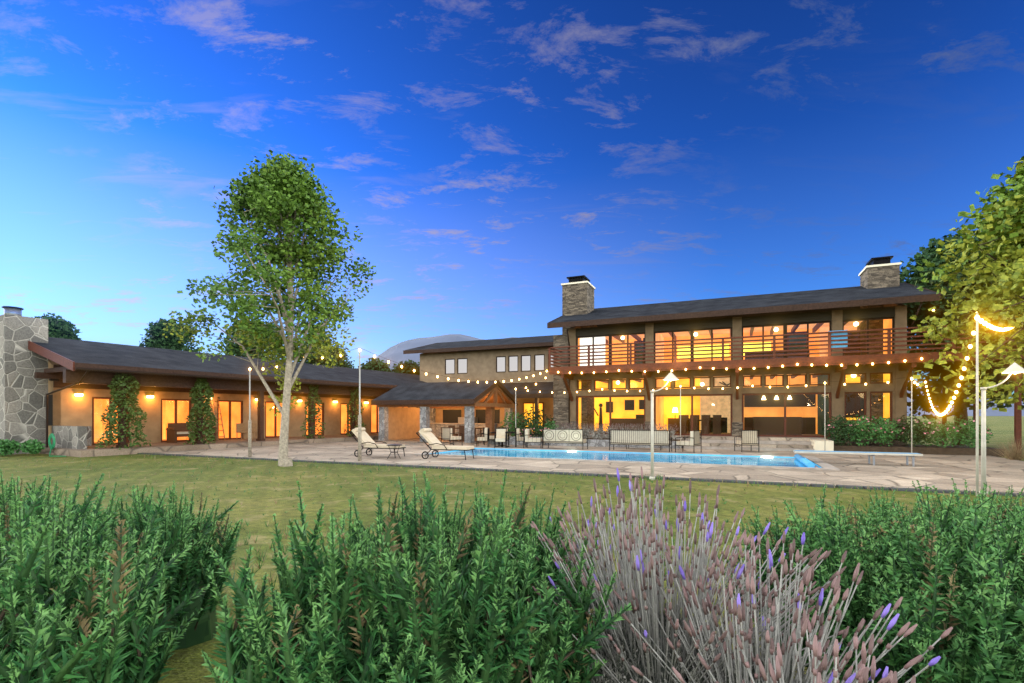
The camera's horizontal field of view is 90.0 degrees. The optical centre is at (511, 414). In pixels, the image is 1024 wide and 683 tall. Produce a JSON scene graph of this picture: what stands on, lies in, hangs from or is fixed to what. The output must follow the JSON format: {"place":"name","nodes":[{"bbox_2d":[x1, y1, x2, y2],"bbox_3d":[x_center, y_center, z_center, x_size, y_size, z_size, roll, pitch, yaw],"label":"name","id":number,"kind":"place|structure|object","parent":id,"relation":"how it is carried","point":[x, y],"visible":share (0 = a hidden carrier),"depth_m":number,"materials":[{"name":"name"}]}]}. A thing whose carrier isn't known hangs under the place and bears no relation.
{"place":"outdoors","nodes":[
{"label":"outdoors","id":0,"kind":"place"},
{"bbox_2d":[134,530,810,682],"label":"lawn bank","id":1,"kind":"structure","parent":0,"point":[187,665],"depth_m":4.55,"materials":[{"name":"green plant"}]},
{"bbox_2d":[0,469,632,682],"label":"rosemary shrubs","id":2,"kind":"object","parent":1,"relation":"on","point":[80,584],"visible":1,"depth_m":1.36,"materials":[{"name":"green plant"}]},
{"bbox_2d":[80,570,560,682],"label":"shrub","id":3,"kind":"object","parent":1,"relation":"on","point":[206,629],"visible":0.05,"depth_m":2.48,"materials":[{"name":"green plant"}]},
{"bbox_2d":[181,515,862,604],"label":"lawn edge weeds","id":4,"kind":"object","parent":1,"relation":"on","point":[285,553],"visible":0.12,"depth_m":5.90,"materials":[{"name":"green plant"}]},
{"bbox_2d":[583,568,810,682],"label":"lavender plant","id":5,"kind":"object","parent":1,"relation":"on","point":[621,674],"visible":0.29,"depth_m":1.58,"materials":[{"name":"green plant"}]},
{"bbox_2d":[507,466,952,682],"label":"lavender clump","id":6,"kind":"object","parent":1,"relation":"on","point":[639,578],"visible":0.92,"depth_m":1.48,"materials":[{"name":"purple plant"}]},
{"bbox_2d":[713,478,1023,682],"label":"green bush","id":7,"kind":"object","parent":1,"relation":"on","point":[963,563],"depth_m":1.73,"materials":[{"name":"green plant"}]},
{"bbox_2d":[0,416,1023,549],"bbox_3d":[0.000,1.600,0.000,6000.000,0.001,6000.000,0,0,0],"label":"ground","id":8,"kind":"structure","parent":0,"point":[332,498],"depth_m":10.98,"materials":[{"name":"green plant"}]},
{"bbox_2d":[32,312,80,332],"bbox_3d":[-35.521,-4.130,40.271,5.829,7.751,4.164,0,0,-20],"label":"tree","id":9,"kind":"object","parent":8,"relation":"on","point":[53,317],"visible":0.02,"depth_m":39.81,"materials":[{"name":"green plant"}]},
{"bbox_2d":[41,316,81,339],"bbox_3d":[-32.677,-2.712,37.218,4.271,8.823,4.495,0,0,0],"label":"tree","id":10,"kind":"object","parent":8,"relation":"on","point":[65,331],"depth_m":36.66,"materials":[{"name":"green plant"}]},
{"bbox_2d":[139,318,188,350],"bbox_3d":[-26.953,-2.915,40.002,4.506,9.229,5.800,0,0,0],"label":"tree","id":11,"kind":"object","parent":8,"relation":"on","point":[156,337],"depth_m":39.39,"materials":[{"name":"green plant"}]},
{"bbox_2d":[0,373,365,455],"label":"climbing plants","id":12,"kind":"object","parent":8,"relation":"on","point":[9,447],"depth_m":21.30,"materials":[{"name":"green plant"}]},
{"bbox_2d":[176,320,200,352],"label":"tree","id":13,"kind":"object","parent":8,"relation":"on","point":[188,345],"visible":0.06,"depth_m":45.91,"materials":[{"name":"green plant"}]},
{"bbox_2d":[0,306,426,456],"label":"house","id":14,"kind":"structure","parent":8,"relation":"on","point":[55,396],"depth_m":23.78,"materials":[{"name":"beige paint"}]},
{"bbox_2d":[214,319,265,358],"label":"tree","id":15,"kind":"object","parent":8,"relation":"on","point":[236,350],"depth_m":43.02,"materials":[{"name":"green plant"}]},
{"bbox_2d":[256,322,279,359],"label":"tree","id":16,"kind":"object","parent":8,"relation":"on","point":[273,326],"depth_m":51.78,"materials":[{"name":"green plant"}]},
{"bbox_2d":[160,150,376,466],"bbox_3d":[-7.817,-3.205,16.203,6.420,9.809,7.153,0,0,0],"label":"tree","id":17,"kind":"object","parent":8,"relation":"on","point":[285,183],"depth_m":15.68,"materials":[{"name":"green plant"}]},
{"bbox_2d":[297,328,339,365],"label":"tree","id":18,"kind":"object","parent":8,"relation":"on","point":[313,361],"depth_m":46.45,"materials":[{"name":"green plant"}]},
{"bbox_2d":[329,345,356,368],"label":"tree","id":19,"kind":"object","parent":8,"relation":"on","point":[347,364],"visible":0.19,"depth_m":57.62,"materials":[{"name":"green plant"}]},
{"bbox_2d":[358,357,393,371],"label":"tree","id":20,"kind":"object","parent":8,"relation":"on","point":[375,364],"visible":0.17,"depth_m":49.36,"materials":[{"name":"green plant"}]},
{"bbox_2d":[391,360,419,374],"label":"tree","id":21,"kind":"object","parent":8,"relation":"on","point":[405,369],"visible":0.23,"depth_m":46.14,"materials":[{"name":"green plant"}]},
{"bbox_2d":[403,335,552,436],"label":"house","id":22,"kind":"structure","parent":8,"relation":"on","point":[507,359],"depth_m":37.98,"materials":[{"name":"paint"}]},
{"bbox_2d":[649,372,678,479],"bbox_3d":[3.748,0.267,12.630,0.717,2.667,0.374,0,0,0],"label":"lamp post","id":23,"kind":"object","parent":8,"relation":"on","point":[670,376],"visible":1,"depth_m":12.60,"materials":[{"name":"grey metal"}]},
{"bbox_2d":[545,256,1023,456],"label":"house","id":24,"kind":"structure","parent":8,"relation":"on","point":[850,328],"depth_m":25.70,"materials":[{"name":"beige paint"}]},
{"bbox_2d":[547,357,922,373],"bbox_3d":[9.177,-2.225,23.826,16.084,0.360,0.073,0,0,23],"label":"string","id":25,"kind":"object","parent":24,"relation":"attached to","point":[921,358],"visible":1,"depth_m":23.05,"materials":[{"name":"yellow glass"}]},
{"bbox_2d":[907,338,925,381],"bbox_3d":[30.112,-3.586,41.733,6.743,10.572,7.188,0,0,0],"label":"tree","id":26,"kind":"object","parent":8,"relation":"on","point":[923,376],"visible":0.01,"depth_m":39.55,"materials":[{"name":"green plant"}]},
{"bbox_2d":[900,229,1023,444],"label":"tree","id":27,"kind":"object","parent":8,"relation":"on","point":[929,253],"depth_m":26.41,"materials":[{"name":"green plant"}]},
{"bbox_2d":[907,311,1023,445],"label":"tree","id":28,"kind":"object","parent":8,"relation":"on","point":[922,402],"depth_m":23.78,"materials":[{"name":"green plant"}]},
{"bbox_2d":[976,313,978,495],"bbox_3d":[9.175,-0.200,10.097,0.045,3.600,0.045,0,0,0],"label":"pole","id":29,"kind":"object","parent":8,"relation":"on","point":[977,413],"visible":0.89,"depth_m":10.08,"materials":[{"name":"grey metal"}]},
{"bbox_2d":[925,320,975,415],"bbox_3d":[12.873,-0.981,15.307,0.070,2.047,12.846,0,0,35],"label":"string","id":30,"kind":"object","parent":29,"relation":"attached to","point":[956,391],"visible":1,"depth_m":13.06,"materials":[{"name":"yellow glass"}]},
{"bbox_2d":[932,308,1012,330],"bbox_3d":[13.431,-3.159,15.779,14.025,2.592,2.766,0,0,-42],"label":"string","id":31,"kind":"object","parent":29,"relation":"attached to","point":[986,324],"visible":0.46,"depth_m":11.78,"materials":[{"name":"yellow glass"}]},
{"bbox_2d":[0,0,1023,397],"label":"sky","id":32,"kind":"structure","parent":0,"point":[485,156],"materials":[{"name":"blue"}]},
{"bbox_2d":[137,440,1023,496],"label":"patio","id":33,"kind":"structure","parent":0,"point":[858,471],"depth_m":16.55,"materials":[{"name":"stone"}]},
{"bbox_2d":[248,367,251,456],"bbox_3d":[-9.826,-0.100,19.192,0.114,3.400,0.115,0,0,0],"label":"pole","id":34,"kind":"object","parent":33,"relation":"on","point":[249,437],"visible":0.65,"depth_m":19.17,"materials":[{"name":"grey metal"}]},
{"bbox_2d":[249,348,360,369],"bbox_3d":[-7.528,-1.978,18.328,4.993,0.654,0.134,0,0,20],"label":"string","id":35,"kind":"object","parent":34,"relation":"attached to","point":[321,358],"visible":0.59,"depth_m":17.86,"materials":[{"name":"yellow metal"}]},
{"bbox_2d":[358,348,361,460],"bbox_3d":[-5.210,-0.350,17.521,0.115,3.900,0.115,0,0,0],"label":"pole","id":36,"kind":"object","parent":33,"relation":"on","point":[359,440],"visible":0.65,"depth_m":17.48,"materials":[{"name":"grey metal"}]},
{"bbox_2d":[361,348,546,382],"bbox_3d":[-1.688,-1.895,22.262,0.082,1.020,11.893,0,0,37],"label":"string","id":37,"kind":"object","parent":36,"relation":"hanging from","point":[374,356],"visible":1,"depth_m":21.00,"materials":[{"name":"yellow metal"}]},
{"bbox_2d":[349,427,405,457],"bbox_3d":[-5.070,1.035,19.320,2.036,1.100,0.806,0,0,17],"label":"chaise","id":38,"kind":"object","parent":33,"relation":"on","point":[368,442],"visible":0.81,"depth_m":19.23,"materials":[{"name":"beige fabric"}]},
{"bbox_2d":[386,444,401,458],"bbox_3d":[-4.229,1.323,18.404,0.560,0.506,0.560,0,0,0],"label":"side table","id":39,"kind":"object","parent":33,"relation":"on","point":[394,451],"visible":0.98,"depth_m":18.31,"materials":[{"name":"black metal"}]},
{"bbox_2d":[371,380,517,443],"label":"pavilion","id":40,"kind":"structure","parent":33,"relation":"on","point":[470,410],"depth_m":30.04,"materials":[{"name":"brown wood"}]},
{"bbox_2d":[416,428,474,459],"bbox_3d":[-2.392,1.035,18.449,2.036,1.100,0.806,0,0,19],"label":"chaise","id":41,"kind":"object","parent":33,"relation":"on","point":[432,440],"visible":0.99,"depth_m":18.34,"materials":[{"name":"beige fabric"}]},
{"bbox_2d":[441,427,461,443],"bbox_3d":[-3.098,1.102,26.305,0.732,0.936,0.836,0,0,43],"label":"pool chair","id":42,"kind":"object","parent":33,"relation":"on","point":[446,433],"visible":0.98,"depth_m":26.04,"materials":[{"name":"beige fabric"}]},
{"bbox_2d":[476,428,488,446],"bbox_3d":[-1.431,1.102,25.229,0.586,0.936,0.552,0,0,3],"label":"dining chair","id":43,"kind":"object","parent":33,"relation":"on","point":[485,437],"visible":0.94,"depth_m":25.01,"materials":[{"name":"beige fabric"}]},
{"bbox_2d":[483,427,499,444],"bbox_3d":[-1.074,1.102,26.954,0.836,0.936,0.732,0,0,-7],"label":"chair","id":44,"kind":"object","parent":33,"relation":"on","point":[491,437],"visible":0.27,"depth_m":26.64,"materials":[{"name":"beige fabric"}]},
{"bbox_2d":[494,428,506,447],"bbox_3d":[-0.539,1.102,24.224,0.552,0.936,0.586,0,0,3],"label":"dining chair","id":45,"kind":"object","parent":33,"relation":"on","point":[500,436],"visible":0.98,"depth_m":24.32,"materials":[{"name":"beige fabric"}]},
{"bbox_2d":[489,432,514,446],"bbox_3d":[-0.482,1.215,25.173,1.291,0.750,1.298,0,0,0],"label":"dining table","id":46,"kind":"object","parent":33,"relation":"on","point":[501,445],"visible":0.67,"depth_m":25.01,"materials":[{"name":"black metal"}]},
{"bbox_2d":[498,427,508,445],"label":"dining chair","id":47,"kind":"object","parent":33,"relation":"on","point":[507,433],"visible":0.4,"depth_m":25.84,"materials":[{"name":"beige metal"}]},
{"bbox_2d":[515,387,515,427],"bbox_3d":[0.190,0.100,25.971,0.041,3.000,0.041,0,0,0],"label":"pole","id":48,"kind":"object","parent":33,"relation":"on","point":[515,408],"visible":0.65,"depth_m":25.96,"materials":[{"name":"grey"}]},
{"bbox_2d":[516,377,905,392],"bbox_3d":[7.706,-1.239,22.958,16.203,0.333,1.506,0,0,27],"label":"string","id":49,"kind":"object","parent":48,"relation":"attached to","point":[722,388],"visible":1,"depth_m":22.76,"materials":[{"name":"yellow metal"}]},
{"bbox_2d":[515,428,527,446],"bbox_3d":[0.466,1.102,25.116,0.586,0.936,0.552,0,0,3],"label":"dining chair","id":50,"kind":"object","parent":33,"relation":"on","point":[517,435],"visible":0.72,"depth_m":24.91,"materials":[{"name":"beige fabric"}]},
{"bbox_2d":[523,428,541,447],"bbox_3d":[1.004,1.102,24.202,0.836,0.936,0.832,0,0,8],"label":"arm chair","id":51,"kind":"object","parent":33,"relation":"on","point":[526,434],"visible":0.86,"depth_m":23.89,"materials":[{"name":"beige fabric"}]},
{"bbox_2d":[542,429,587,449],"bbox_3d":[2.433,1.102,23.475,1.932,0.936,0.836,0,0,23],"label":"outdoor sofa","id":52,"kind":"object","parent":33,"relation":"on","point":[572,436],"visible":0.98,"depth_m":23.13,"materials":[{"name":"beige fabric"}]},
{"bbox_2d":[609,430,671,451],"bbox_3d":[5.554,1.102,22.125,2.532,0.936,0.886,0,0,23],"label":"sofa","id":53,"kind":"object","parent":33,"relation":"on","point":[638,437],"visible":0.94,"depth_m":21.77,"materials":[{"name":"beige fabric"}]},
{"bbox_2d":[680,384,680,448],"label":"pole steps","id":54,"kind":"structure","parent":33,"relation":"on","point":[680,414],"depth_m":23.55,"materials":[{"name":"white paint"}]},
{"bbox_2d":[675,430,701,451],"bbox_3d":[7.383,1.102,21.442,0.836,0.936,0.732,0,0,43],"label":"patio chair","id":55,"kind":"object","parent":33,"relation":"on","point":[694,437],"visible":0.98,"depth_m":21.19,"materials":[{"name":"beige fabric"}]},
{"bbox_2d":[734,430,758,451],"bbox_3d":[10.044,1.102,21.925,0.732,0.936,0.836,0,0,3],"label":"pool chair","id":56,"kind":"object","parent":33,"relation":"on","point":[749,437],"visible":1,"depth_m":21.57,"materials":[{"name":"beige fabric"}]},
{"bbox_2d":[488,406,1023,460],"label":"shrubs","id":57,"kind":"object","parent":33,"relation":"on","point":[854,429],"visible":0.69,"depth_m":21.35,"materials":[{"name":"green plant"}]},
{"bbox_2d":[824,384,825,450],"bbox_3d":[12.910,0.100,21.121,0.037,3.000,0.037,0,0,0],"label":"lamp post","id":58,"kind":"object","parent":33,"relation":"on","point":[824,420],"visible":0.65,"depth_m":21.12,"materials":[{"name":"grey metal"}]},
{"bbox_2d":[793,450,922,466],"bbox_3d":[10.972,1.377,16.402,3.410,0.385,0.660,0,0,23],"label":"diving board","id":59,"kind":"object","parent":33,"relation":"on","point":[907,455],"visible":1,"depth_m":16.19,"materials":[{"name":"white"}]},
{"bbox_2d":[911,376,911,457],"bbox_3d":[14.569,0.100,18.659,0.037,3.000,0.037,0,0,0],"label":"pole","id":60,"kind":"object","parent":33,"relation":"on","point":[911,415],"visible":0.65,"depth_m":18.65,"materials":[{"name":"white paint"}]},
{"bbox_2d":[979,362,1023,495],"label":"lamp post","id":61,"kind":"object","parent":33,"relation":"on","point":[1014,368],"visible":0.89,"depth_m":10.14,"materials":[{"name":"grey metal"}]},
{"bbox_2d":[357,334,1023,415],"bbox_3d":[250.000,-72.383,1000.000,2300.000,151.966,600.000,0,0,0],"label":"hills","id":62,"kind":"structure","parent":0,"point":[394,353],"depth_m":815.54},
{"bbox_2d":[910,156,1023,411],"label":"tree","id":63,"kind":"object","parent":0,"point":[1006,208],"depth_m":15.33,"materials":[{"name":"green plant"}]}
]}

